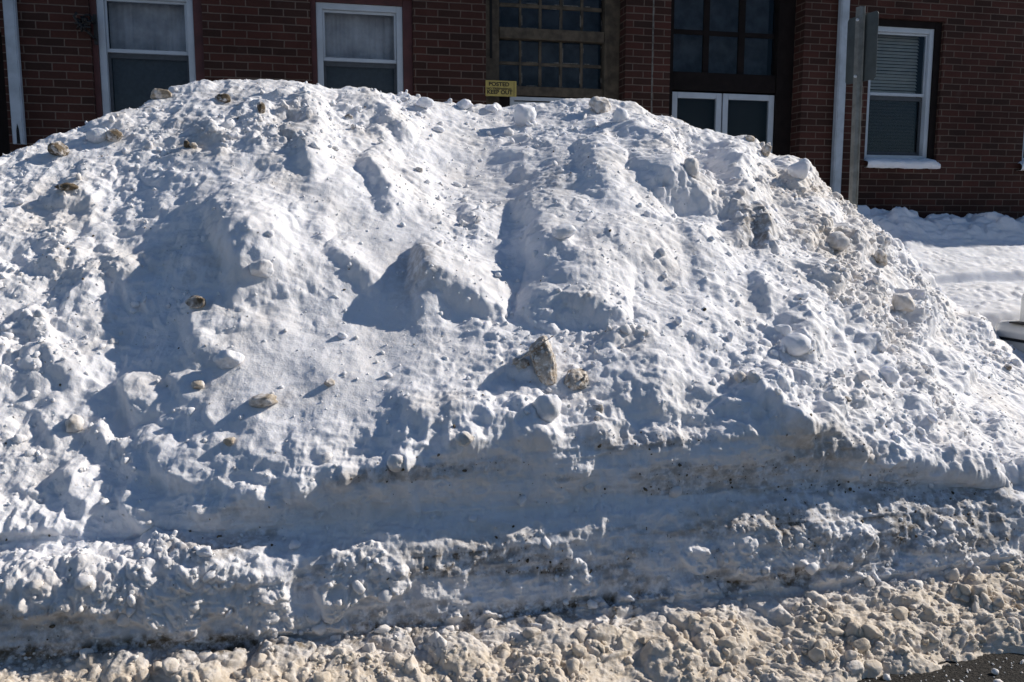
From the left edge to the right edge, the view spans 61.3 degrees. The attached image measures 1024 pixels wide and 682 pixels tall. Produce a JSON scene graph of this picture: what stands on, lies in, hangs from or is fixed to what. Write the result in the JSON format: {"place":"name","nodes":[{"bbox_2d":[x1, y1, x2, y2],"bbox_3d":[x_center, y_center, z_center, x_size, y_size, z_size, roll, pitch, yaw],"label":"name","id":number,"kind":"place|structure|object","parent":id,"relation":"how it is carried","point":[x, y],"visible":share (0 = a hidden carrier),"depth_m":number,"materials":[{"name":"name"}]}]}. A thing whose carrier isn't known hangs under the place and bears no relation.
{"place":"outdoors","nodes":[
{"label":"outdoors","id":0,"kind":"place"},
{"bbox_2d":[857,653,1023,681],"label":"road","id":1,"kind":"structure","parent":0,"point":[983,666],"depth_m":3.13,"materials":[{"name":"grey asphalt"}]},
{"bbox_2d":[869,657,1023,681],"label":"ice bits","id":2,"kind":"object","parent":1,"relation":"on","point":[888,678],"visible":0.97,"depth_m":3.10,"materials":[{"name":"white ice"}]},
{"bbox_2d":[995,294,1023,352],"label":"parked car","id":3,"kind":"object","parent":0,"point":[1010,332],"visible":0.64,"depth_m":6.66,"materials":[{"name":"white paint"}]},
{"label":"ground","id":4,"kind":"structure","parent":0,"visible":0},
{"bbox_2d":[0,79,1023,681],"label":"snow pile","id":5,"kind":"object","parent":4,"relation":"on","point":[184,495],"visible":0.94,"depth_m":3.58,"materials":[{"name":"white snow"}]},
{"bbox_2d":[47,141,68,155],"bbox_3d":[-2.447,-1.030,4.651,0.103,0.092,0.104,0,8,0],"label":"dirty ice lump","id":6,"kind":"object","parent":5,"relation":"on","point":[57,148],"visible":0.97,"depth_m":4.62,"materials":[{"name":"beige ice"}]},
{"bbox_2d":[54,182,78,190],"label":"dirty ice lump","id":7,"kind":"object","parent":5,"relation":"on","point":[66,186],"visible":1,"depth_m":4.32,"materials":[{"name":"brown ice"}]},
{"bbox_2d":[65,414,83,431],"bbox_3d":[-1.696,0.317,3.342,0.068,0.071,0.067,-3,8,-19],"label":"dirty ice lump","id":8,"kind":"object","parent":5,"relation":"on","point":[74,422],"visible":1,"depth_m":3.32,"materials":[{"name":"white snow"}]},
{"bbox_2d":[86,128,105,143],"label":"snow chunk","id":9,"kind":"object","parent":5,"relation":"on","point":[95,135],"visible":0.88,"depth_m":4.77,"materials":[{"name":"white snow"}]},
{"bbox_2d":[105,129,122,141],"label":"dirty ice lump","id":10,"kind":"object","parent":5,"relation":"on","point":[113,135],"visible":1,"depth_m":4.77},
{"bbox_2d":[150,88,171,98],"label":"dirty ice lump","id":11,"kind":"object","parent":5,"relation":"on","point":[159,93],"visible":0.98,"depth_m":5.23,"materials":[{"name":"beige ice"}]},
{"bbox_2d":[183,140,189,147],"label":"dirty ice lump","id":12,"kind":"object","parent":5,"relation":"on","point":[186,144],"visible":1,"depth_m":4.70,"materials":[{"name":"brown ice"}]},
{"bbox_2d":[189,142,197,148],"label":"dirty ice lump","id":13,"kind":"object","parent":5,"relation":"on","point":[193,145],"visible":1,"depth_m":4.70,"materials":[{"name":"beige ice"}]},
{"bbox_2d":[185,295,205,308],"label":"dirty ice lump","id":14,"kind":"object","parent":5,"relation":"on","point":[195,301],"visible":1,"depth_m":3.72,"materials":[{"name":"ice"}]},
{"bbox_2d":[191,380,204,388],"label":"dirty ice lump","id":15,"kind":"object","parent":5,"relation":"on","point":[197,384],"visible":1,"depth_m":3.44,"materials":[{"name":"beige ice"}]},
{"bbox_2d":[215,93,230,102],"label":"dirty ice lump","id":16,"kind":"object","parent":5,"relation":"on","point":[224,97],"visible":1,"depth_m":5.17,"materials":[{"name":"brown ice"}]},
{"bbox_2d":[213,350,244,369],"bbox_3d":[-1.159,0.079,3.531,0.129,0.093,0.112,0,8,0],"label":"snow chunk","id":17,"kind":"object","parent":5,"relation":"on","point":[226,359],"visible":0.98,"depth_m":3.50,"materials":[{"name":"white snow"}]},
{"bbox_2d":[223,437,234,445],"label":"dirty ice lump","id":18,"kind":"object","parent":5,"relation":"on","point":[229,441],"visible":1,"depth_m":3.22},
{"bbox_2d":[249,259,273,277],"bbox_3d":[-1.113,-0.322,3.832,0.104,0.086,0.084,-6,10,-38],"label":"snow chunk","id":19,"kind":"object","parent":5,"relation":"on","point":[261,268],"visible":1,"depth_m":3.81,"materials":[{"name":"white snow"}]},
{"bbox_2d":[257,102,265,112],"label":"dirty ice lump","id":20,"kind":"object","parent":5,"relation":"on","point":[261,107],"visible":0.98,"depth_m":4.94,"materials":[{"name":"brown ice"}]},
{"bbox_2d":[249,393,277,407],"bbox_3d":[-0.970,0.237,3.362,0.113,0.064,0.088,0,8,0],"label":"dirty ice lump","id":21,"kind":"object","parent":5,"relation":"on","point":[261,400],"visible":1,"depth_m":3.33,"materials":[{"name":"beige ice"}]},
{"bbox_2d":[324,378,334,386],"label":"dirty ice lump","id":22,"kind":"object","parent":5,"relation":"on","point":[328,382],"visible":1,"depth_m":3.45,"materials":[{"name":"white snow"}]},
{"bbox_2d":[387,454,403,471],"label":"snow chunk","id":23,"kind":"object","parent":5,"relation":"on","point":[394,462],"visible":0.94,"depth_m":3.15,"materials":[{"name":"white snow"}]},
{"bbox_2d":[416,97,433,107],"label":"snow chunk","id":24,"kind":"object","parent":5,"relation":"on","point":[425,102],"visible":1,"depth_m":5.78,"materials":[{"name":"white snow"}]},
{"bbox_2d":[433,126,444,131],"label":"snow chunk","id":25,"kind":"object","parent":5,"relation":"on","point":[438,129],"visible":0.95,"depth_m":5.59,"materials":[{"name":"white snow"}]},
{"bbox_2d":[455,431,473,446],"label":"dirty ice lump","id":26,"kind":"object","parent":5,"relation":"on","point":[464,438],"visible":1,"depth_m":3.20,"materials":[{"name":"white snow"}]},
{"bbox_2d":[456,99,472,109],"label":"snow chunk","id":27,"kind":"object","parent":5,"relation":"on","point":[464,104],"visible":0.98,"depth_m":6.04,"materials":[{"name":"white snow"}]},
{"bbox_2d":[484,104,497,111],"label":"snow chunk","id":28,"kind":"object","parent":5,"relation":"on","point":[490,107],"visible":1,"depth_m":6.09,"materials":[{"name":"white snow"}]},
{"bbox_2d":[4,93,1015,649],"bbox_3d":[1.079,-0.496,5.642,9.549,2.373,4.683,-2,8,-13],"label":"road grit","id":29,"kind":"object","parent":5,"relation":"on","point":[604,489],"visible":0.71,"depth_m":3.52,"materials":[{"name":"brown gravel"}]},
{"bbox_2d":[0,559,1023,681],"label":"slush rubble","id":30,"kind":"object","parent":5,"relation":"on","point":[855,633],"visible":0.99,"depth_m":3.13,"materials":[{"name":"beige snow"}]},
{"bbox_2d":[0,80,1023,669],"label":"snow crumbs","id":31,"kind":"object","parent":5,"relation":"on","point":[86,580],"visible":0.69,"depth_m":3.74,"materials":[{"name":"white snow"}]},
{"bbox_2d":[0,83,1023,637],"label":"snow clods","id":32,"kind":"object","parent":5,"relation":"on","point":[626,329],"visible":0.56,"depth_m":4.18,"materials":[{"name":"white snow"}]},
{"bbox_2d":[513,357,529,368],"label":"dirty ice lump","id":33,"kind":"object","parent":5,"relation":"on","point":[523,363],"visible":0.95,"depth_m":3.60,"materials":[{"name":"white snow"}]},
{"bbox_2d":[514,104,536,125],"bbox_3d":[0.091,-1.532,5.864,0.153,0.160,0.150,0,8,0],"label":"snow chunk","id":34,"kind":"object","parent":5,"relation":"on","point":[523,113],"visible":0.93,"depth_m":5.82,"materials":[{"name":"white snow"}]},
{"bbox_2d":[511,335,556,385],"bbox_3d":[0.130,0.076,3.606,0.182,0.218,0.198,6,10,40],"label":"dirty ice lump","id":35,"kind":"object","parent":5,"relation":"on","point":[542,355],"visible":0.98,"depth_m":3.54,"materials":[{"name":"beige ice"}]},
{"bbox_2d":[533,394,561,421],"bbox_3d":[0.138,0.263,3.393,0.111,0.120,0.116,3,8,18],"label":"snow chunk","id":36,"kind":"object","parent":5,"relation":"on","point":[547,407],"visible":0.94,"depth_m":3.35,"materials":[{"name":"white snow"}]},
{"bbox_2d":[551,224,576,238],"bbox_3d":[0.254,-0.534,4.221,0.121,0.079,0.102,-2,8,-16],"label":"snow chunk","id":37,"kind":"object","parent":5,"relation":"on","point":[562,231],"visible":1,"depth_m":4.19,"materials":[{"name":"white snow"}]},
{"bbox_2d":[564,368,588,389],"bbox_3d":[0.265,0.163,3.558,0.109,0.085,0.231,0,8,0],"label":"dirty ice lump","id":38,"kind":"object","parent":5,"relation":"on","point":[576,379],"visible":0.96,"depth_m":3.54,"materials":[{"name":"beige ice"}]},
{"bbox_2d":[589,96,611,113],"bbox_3d":[0.610,-1.626,5.981,0.164,0.131,0.145,0,8,0],"label":"dirty ice lump","id":39,"kind":"object","parent":5,"relation":"on","point":[597,105],"visible":0.94,"depth_m":5.93,"materials":[{"name":"white ice"}]},
{"bbox_2d":[613,107,628,122],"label":"snow chunk","id":40,"kind":"object","parent":5,"relation":"on","point":[620,114],"visible":0.92,"depth_m":5.63,"materials":[{"name":"white snow"}]},
{"bbox_2d":[684,158,698,177],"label":"snow chunk","id":41,"kind":"object","parent":5,"relation":"on","point":[691,166],"visible":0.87,"depth_m":4.98,"materials":[{"name":"white snow"}]},
{"bbox_2d":[734,371,745,382],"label":"dirty ice lump","id":42,"kind":"object","parent":5,"relation":"on","point":[739,376],"visible":0.98,"depth_m":3.67,"materials":[{"name":"white snow"}]},
{"bbox_2d":[746,135,754,141],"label":"dirty ice lump","id":43,"kind":"object","parent":5,"relation":"on","point":[750,138],"visible":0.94,"depth_m":6.19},
{"bbox_2d":[747,370,760,382],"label":"dirty ice lump","id":44,"kind":"object","parent":5,"relation":"on","point":[753,376],"visible":1,"depth_m":3.62,"materials":[{"name":"white snow"}]},
{"bbox_2d":[761,144,771,156],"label":"dirty ice lump","id":45,"kind":"object","parent":5,"relation":"on","point":[766,149],"visible":1,"depth_m":6.10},
{"bbox_2d":[779,333,810,355],"bbox_3d":[1.292,0.014,3.940,0.140,0.107,0.126,0,8,0],"label":"snow chunk","id":46,"kind":"object","parent":5,"relation":"on","point":[796,344],"visible":0.95,"depth_m":3.90,"materials":[{"name":"white snow"}]},
{"bbox_2d":[788,158,809,179],"bbox_3d":[1.885,-1.127,5.689,0.140,0.148,0.156,0,8,0],"label":"snow chunk","id":47,"kind":"object","parent":5,"relation":"on","point":[800,169],"visible":0.95,"depth_m":5.64,"materials":[{"name":"white snow"}]},
{"bbox_2d":[825,231,849,250],"bbox_3d":[1.931,-0.593,5.167,0.162,0.131,0.153,0,8,0],"label":"dirty ice lump","id":48,"kind":"object","parent":5,"relation":"on","point":[838,240],"visible":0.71,"depth_m":5.11,"materials":[{"name":"white snow"}]},
{"bbox_2d":[873,249,887,265],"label":"dirty ice lump","id":49,"kind":"object","parent":5,"relation":"on","point":[880,256],"visible":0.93,"depth_m":5.39,"materials":[{"name":"grey snow"}]},
{"bbox_2d":[878,366,899,383],"bbox_3d":[1.790,0.166,4.112,0.081,0.096,0.095,-7,10,-41],"label":"snow chunk","id":50,"kind":"object","parent":5,"relation":"on","point":[890,374],"visible":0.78,"depth_m":4.08,"materials":[{"name":"white snow"}]},
{"bbox_2d":[892,292,915,311],"bbox_3d":[2.205,-0.215,4.875,0.129,0.117,0.123,0,8,0],"label":"dirty ice lump","id":51,"kind":"object","parent":5,"relation":"on","point":[902,301],"visible":0.98,"depth_m":4.83,"materials":[{"name":"white snow"}]},
{"bbox_2d":[0,0,1023,219],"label":"brick building","id":52,"kind":"structure","parent":4,"relation":"on","point":[944,88],"depth_m":8.63,"materials":[{"name":"brown brick"}]},
{"bbox_2d":[0,32,9,156],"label":"door","id":53,"kind":"structure","parent":52,"relation":"in","point":[4,131],"depth_m":7.48,"materials":[{"name":"white wood"}]},
{"bbox_2d":[73,12,97,44],"bbox_3d":[-3.593,-2.646,7.293,0.192,0.250,0.091,-6,10,-39],"label":"iron bracket","id":54,"kind":"object","parent":52,"relation":"attached to","point":[83,22],"visible":1,"depth_m":7.28,"materials":[{"name":"black metal"}]},
{"bbox_2d":[89,0,204,117],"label":"window","id":55,"kind":"structure","parent":52,"relation":"in","point":[158,44],"depth_m":7.64,"materials":[{"name":"white plastic"}]},
{"bbox_2d":[310,0,412,95],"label":"window","id":56,"kind":"structure","parent":52,"relation":"in","point":[361,43],"depth_m":8.03,"materials":[{"name":"white plastic"}]},
{"bbox_2d":[486,80,515,96],"bbox_3d":[-0.103,-2.393,8.190,0.299,0.144,0.007,-2,8,-12],"label":"warning sign","id":57,"kind":"object","parent":52,"relation":"attached to","point":[501,88],"visible":1,"depth_m":8.19,"materials":[{"name":"yellow plastic"}]},
{"bbox_2d":[499,96,572,107],"bbox_3d":[0.384,-1.148,8.734,1.057,2.561,0.070,-2,8,-13],"label":"door","id":58,"kind":"structure","parent":52,"relation":"in","point":[503,101],"depth_m":8.49,"materials":[{"name":"white plastic"}]},
{"bbox_2d":[672,92,721,132],"bbox_3d":[1.883,-1.288,9.102,0.548,2.562,0.155,-2,8,-13],"label":"door","id":59,"kind":"structure","parent":52,"relation":"in","point":[695,113],"depth_m":9.00,"materials":[{"name":"white plastic"}]},
{"bbox_2d":[721,94,773,152],"bbox_3d":[2.449,-1.305,9.230,0.582,2.562,0.155,-2,8,-13],"label":"door","id":60,"kind":"structure","parent":52,"relation":"in","point":[737,118],"depth_m":9.14,"materials":[{"name":"white plastic"}]},
{"bbox_2d":[864,158,940,168],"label":"sill snow","id":61,"kind":"structure","parent":52,"relation":"on","point":[926,163],"depth_m":9.18,"materials":[{"name":"white snow"}]},
{"bbox_2d":[864,19,941,160],"bbox_3d":[4.127,-2.661,9.268,0.877,1.463,0.174,-2,8,-13],"label":"window","id":62,"kind":"structure","parent":52,"relation":"in","point":[890,116],"depth_m":9.30,"materials":[{"name":"white plastic"}]},
{"bbox_2d":[1017,161,1023,170],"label":"sill snow","id":63,"kind":"structure","parent":52,"relation":"on","point":[1022,164],"depth_m":9.52,"materials":[{"name":"white snow"}]},
{"bbox_2d":[1022,138,1023,160],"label":"window","id":64,"kind":"structure","parent":52,"relation":"in","point":[1023,138],"depth_m":9.63,"materials":[{"name":"white plastic"}]},
{"bbox_2d":[857,205,1023,328],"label":"snow bank","id":65,"kind":"structure","parent":4,"relation":"on","point":[974,262],"depth_m":8.50,"materials":[{"name":"white snow"}]},
{"bbox_2d":[845,6,878,209],"bbox_3d":[2.750,-1.113,7.013,0.084,3.065,0.315,-4,8,-25],"label":"sign post","id":66,"kind":"object","parent":65,"relation":"on","point":[862,44],"visible":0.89,"depth_m":6.87,"materials":[{"name":"metal"}]}
]}

